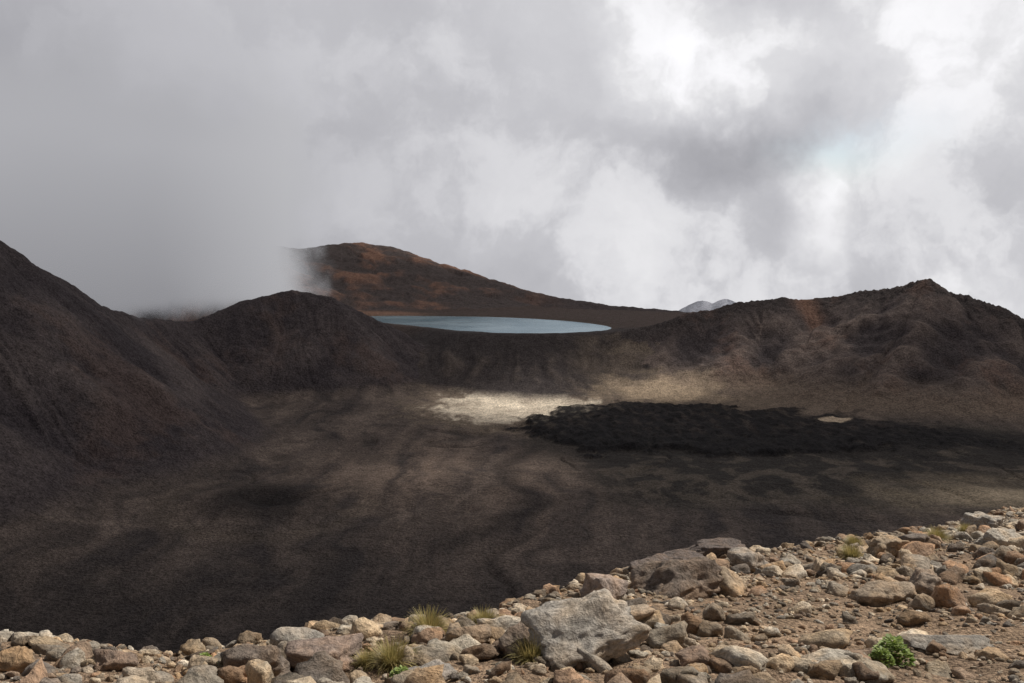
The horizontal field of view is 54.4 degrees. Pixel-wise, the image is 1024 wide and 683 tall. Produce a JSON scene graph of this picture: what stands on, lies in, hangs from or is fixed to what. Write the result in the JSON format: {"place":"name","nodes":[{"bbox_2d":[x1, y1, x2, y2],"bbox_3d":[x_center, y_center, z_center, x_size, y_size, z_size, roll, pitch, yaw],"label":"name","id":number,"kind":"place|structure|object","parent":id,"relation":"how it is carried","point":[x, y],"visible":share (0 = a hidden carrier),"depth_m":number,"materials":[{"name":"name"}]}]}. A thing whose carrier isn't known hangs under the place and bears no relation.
{"place":"outdoors","nodes":[
{"label":"outdoors","id":0,"kind":"place"},
{"bbox_2d":[363,632,424,676],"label":"tussock grass","id":1,"kind":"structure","parent":0,"point":[389,660],"depth_m":7.44,"materials":[{"name":"plant"}]},
{"bbox_2d":[370,316,610,332],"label":"crater lake water","id":2,"kind":"structure","parent":0,"point":[497,324],"depth_m":1939.05,"materials":[{"name":"liquid"}]},
{"bbox_2d":[0,231,1023,682],"bbox_3d":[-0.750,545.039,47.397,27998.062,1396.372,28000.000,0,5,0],"label":"volcanic terrain","id":3,"kind":"structure","parent":0,"point":[224,441],"depth_m":1074.30,"materials":[{"name":"brown soil"}]},
{"bbox_2d":[0,646,34,673],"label":"boulder","id":4,"kind":"object","parent":3,"relation":"on","point":[17,659],"visible":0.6,"depth_m":6.95,"materials":[{"name":"beige stone"}]},
{"bbox_2d":[93,649,138,670],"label":"boulder","id":5,"kind":"object","parent":3,"relation":"on","point":[109,660],"visible":0.81,"depth_m":7.15,"materials":[{"name":"grey stone"}]},
{"bbox_2d":[200,651,214,657],"bbox_3d":[-2.200,2.275,7.123,0.186,0.100,0.180,0,5,0],"label":"alpine herb","id":6,"kind":"object","parent":3,"relation":"on","point":[206,654],"visible":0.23,"depth_m":7.14,"materials":[{"name":"green plant"}]},
{"bbox_2d":[220,644,291,676],"bbox_3d":[-1.839,2.304,7.154,0.505,0.273,0.384,-2,5,-19],"label":"boulder","id":7,"kind":"object","parent":3,"relation":"on","point":[244,654],"visible":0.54,"depth_m":7.05,"materials":[{"name":"grey stone"}]},
{"bbox_2d":[269,626,323,645],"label":"boulder","id":8,"kind":"object","parent":3,"relation":"on","point":[285,633],"visible":0.48,"depth_m":7.92,"materials":[{"name":"grey stone"}]},
{"bbox_2d":[284,633,363,671],"bbox_3d":[-1.436,2.387,7.556,0.578,0.247,0.489,0,5,0],"label":"boulder","id":9,"kind":"object","parent":3,"relation":"on","point":[344,648],"visible":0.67,"depth_m":7.48,"materials":[{"name":"grey stone"}]},
{"bbox_2d":[352,647,378,671],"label":"tussock grass","id":10,"kind":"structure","parent":3,"relation":"on","point":[361,659],"depth_m":7.51,"materials":[{"name":"plant"}]},
{"bbox_2d":[387,665,409,677],"bbox_3d":[-0.784,2.357,7.030,0.249,0.135,0.237,0,5,0],"label":"alpine herb","id":11,"kind":"object","parent":3,"relation":"on","point":[399,669],"visible":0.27,"depth_m":7.04,"materials":[{"name":"green plant"}]},
{"bbox_2d":[400,604,454,637],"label":"tussock grass","id":12,"kind":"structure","parent":3,"relation":"on","point":[430,619],"depth_m":8.37,"materials":[{"name":"green plant"}]},
{"bbox_2d":[408,659,456,681],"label":"boulder","id":13,"kind":"object","parent":3,"relation":"on","point":[449,670],"visible":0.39,"depth_m":7.14,"materials":[{"name":"grey stone"}]},
{"bbox_2d":[441,624,491,643],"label":"boulder","id":14,"kind":"object","parent":3,"relation":"on","point":[481,634],"visible":0.78,"depth_m":7.95,"materials":[{"name":"brown stone"}]},
{"bbox_2d":[467,605,500,623],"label":"tussock grass","id":15,"kind":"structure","parent":3,"relation":"on","point":[488,615],"depth_m":8.98,"materials":[{"name":"plant"}]},
{"bbox_2d":[0,506,1023,682],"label":"scattered rocks","id":16,"kind":"object","parent":3,"relation":"on","point":[746,664],"visible":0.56,"depth_m":8.09,"materials":[{"name":"stone"}]},
{"bbox_2d":[0,575,1023,682],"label":"stones","id":17,"kind":"object","parent":3,"relation":"on","point":[1014,674],"visible":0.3,"depth_m":8.79,"materials":[{"name":"brown stone"}]},
{"bbox_2d":[498,621,530,658],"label":"boulder","id":18,"kind":"object","parent":3,"relation":"on","point":[509,636],"visible":0.55,"depth_m":7.64,"materials":[{"name":"stone"}]},
{"bbox_2d":[520,588,651,668],"bbox_3d":[0.564,2.208,7.521,0.890,0.540,0.619,-2,5,-20],"label":"boulder","id":19,"kind":"object","parent":3,"relation":"on","point":[604,625],"visible":0.92,"depth_m":7.40,"materials":[{"name":"grey stone"}]},
{"bbox_2d":[579,573,628,599],"bbox_3d":[1.007,2.636,10.605,0.556,0.370,0.334,-4,7,-40],"label":"boulder","id":20,"kind":"object","parent":3,"relation":"on","point":[616,587],"visible":0.71,"depth_m":10.50,"materials":[{"name":"grey stone"}]},
{"bbox_2d":[630,604,655,620],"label":"boulder","id":21,"kind":"object","parent":3,"relation":"on","point":[641,612],"visible":0.21,"depth_m":9.05,"materials":[{"name":"beige stone"}]},
{"bbox_2d":[627,553,672,573],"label":"boulder","id":22,"kind":"object","parent":3,"relation":"on","point":[655,557],"visible":0.14,"depth_m":12.76,"materials":[{"name":"grey stone"}]},
{"bbox_2d":[630,556,722,599],"bbox_3d":[1.859,2.703,11.121,1.028,0.537,0.885,0,5,0],"label":"boulder","id":23,"kind":"object","parent":3,"relation":"on","point":[696,578],"visible":0.68,"depth_m":11.08,"materials":[{"name":"grey stone"}]},
{"bbox_2d":[661,549,708,559],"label":"boulder","id":24,"kind":"object","parent":3,"relation":"on","point":[681,554],"visible":0.38,"depth_m":13.96,"materials":[{"name":"grey stone"}]},
{"bbox_2d":[675,644,709,666],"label":"boulder","id":25,"kind":"object","parent":3,"relation":"on","point":[699,653],"visible":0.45,"depth_m":7.04,"materials":[{"name":"brown stone"}]},
{"bbox_2d":[684,537,746,557],"bbox_3d":[3.005,3.120,14.753,1.157,0.306,0.673,0,5,0],"label":"boulder","id":26,"kind":"object","parent":3,"relation":"on","point":[718,547],"visible":0.45,"depth_m":14.67,"materials":[{"name":"grey stone"}]},
{"bbox_2d":[718,566,746,596],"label":"boulder","id":27,"kind":"object","parent":3,"relation":"on","point":[732,584],"visible":0.52,"depth_m":11.16,"materials":[{"name":"brown stone"}]},
{"bbox_2d":[727,547,767,572],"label":"boulder","id":28,"kind":"object","parent":3,"relation":"on","point":[752,560],"visible":0.59,"depth_m":13.40,"materials":[{"name":"grey stone"}]},
{"bbox_2d":[626,513,1023,580],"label":"stones","id":29,"kind":"object","parent":3,"relation":"on","point":[843,560],"visible":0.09,"depth_m":15.30,"materials":[{"name":"brown stone"}]},
{"bbox_2d":[847,580,916,606],"bbox_3d":[3.951,2.700,10.594,0.732,0.258,0.375,-2,5,-20],"label":"boulder","id":30,"kind":"object","parent":3,"relation":"on","point":[877,593],"visible":0.89,"depth_m":10.50,"materials":[{"name":"beige stone"}]},
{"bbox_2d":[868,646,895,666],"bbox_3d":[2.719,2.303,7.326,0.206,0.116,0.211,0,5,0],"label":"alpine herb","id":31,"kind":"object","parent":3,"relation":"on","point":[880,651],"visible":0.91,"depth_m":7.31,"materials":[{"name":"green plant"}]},
{"bbox_2d":[866,534,909,557],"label":"boulder","id":32,"kind":"object","parent":3,"relation":"on","point":[891,544],"visible":0.77,"depth_m":15.04,"materials":[{"name":"beige stone"}]},
{"bbox_2d":[872,633,915,666],"bbox_3d":[2.855,2.302,7.483,0.343,0.208,0.344,0,5,0],"label":"alpine herb","id":33,"kind":"object","parent":3,"relation":"on","point":[897,644],"visible":0.79,"depth_m":7.44,"materials":[{"name":"green plant"}]},
{"bbox_2d":[898,533,929,542],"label":"boulder","id":34,"kind":"object","parent":3,"relation":"on","point":[921,537],"visible":0.39,"depth_m":16.11,"materials":[{"name":"grey stone"}]},
{"bbox_2d":[909,567,944,595],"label":"boulder","id":35,"kind":"object","parent":3,"relation":"on","point":[926,581],"visible":0.62,"depth_m":11.01,"materials":[{"name":"brown stone"}]},
{"bbox_2d":[900,634,994,656],"bbox_3d":[3.542,2.473,8.088,0.774,0.134,0.459,0,5,0],"label":"boulder","id":36,"kind":"object","parent":3,"relation":"on","point":[956,644],"visible":0.67,"depth_m":8.07,"materials":[{"name":"grey stone"}]},
{"bbox_2d":[959,511,1004,528],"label":"boulder","id":37,"kind":"object","parent":3,"relation":"on","point":[978,518],"visible":0.56,"depth_m":19.76,"materials":[{"name":"grey stone"}]},
{"bbox_2d":[973,528,1021,545],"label":"boulder","id":38,"kind":"object","parent":3,"relation":"on","point":[1000,536],"visible":0.58,"depth_m":16.11,"materials":[{"name":"beige stone"}]},
{"bbox_2d":[0,0,1023,318],"label":"sky","id":39,"kind":"structure","parent":0,"point":[672,155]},
{"bbox_2d":[504,634,541,664],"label":"tussock grass","id":40,"kind":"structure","parent":0,"point":[529,653],"depth_m":7.41,"materials":[{"name":"green plant"}]},
{"bbox_2d":[833,542,862,559],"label":"tussock grass","id":41,"kind":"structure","parent":0,"point":[849,552],"depth_m":14.48,"materials":[{"name":"plant"}]},
{"bbox_2d":[842,533,862,545],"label":"tussock grass","id":42,"kind":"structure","parent":0,"point":[852,540],"depth_m":16.34,"materials":[{"name":"plant"}]},
{"bbox_2d":[923,525,954,542],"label":"tussock grass","id":43,"kind":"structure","parent":0,"point":[936,532],"depth_m":17.37,"materials":[{"name":"yellow plant"}]},
{"bbox_2d":[955,522,976,531],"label":"tussock grass","id":44,"kind":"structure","parent":0,"point":[962,529],"depth_m":18.87,"materials":[{"name":"plant"}]}
]}

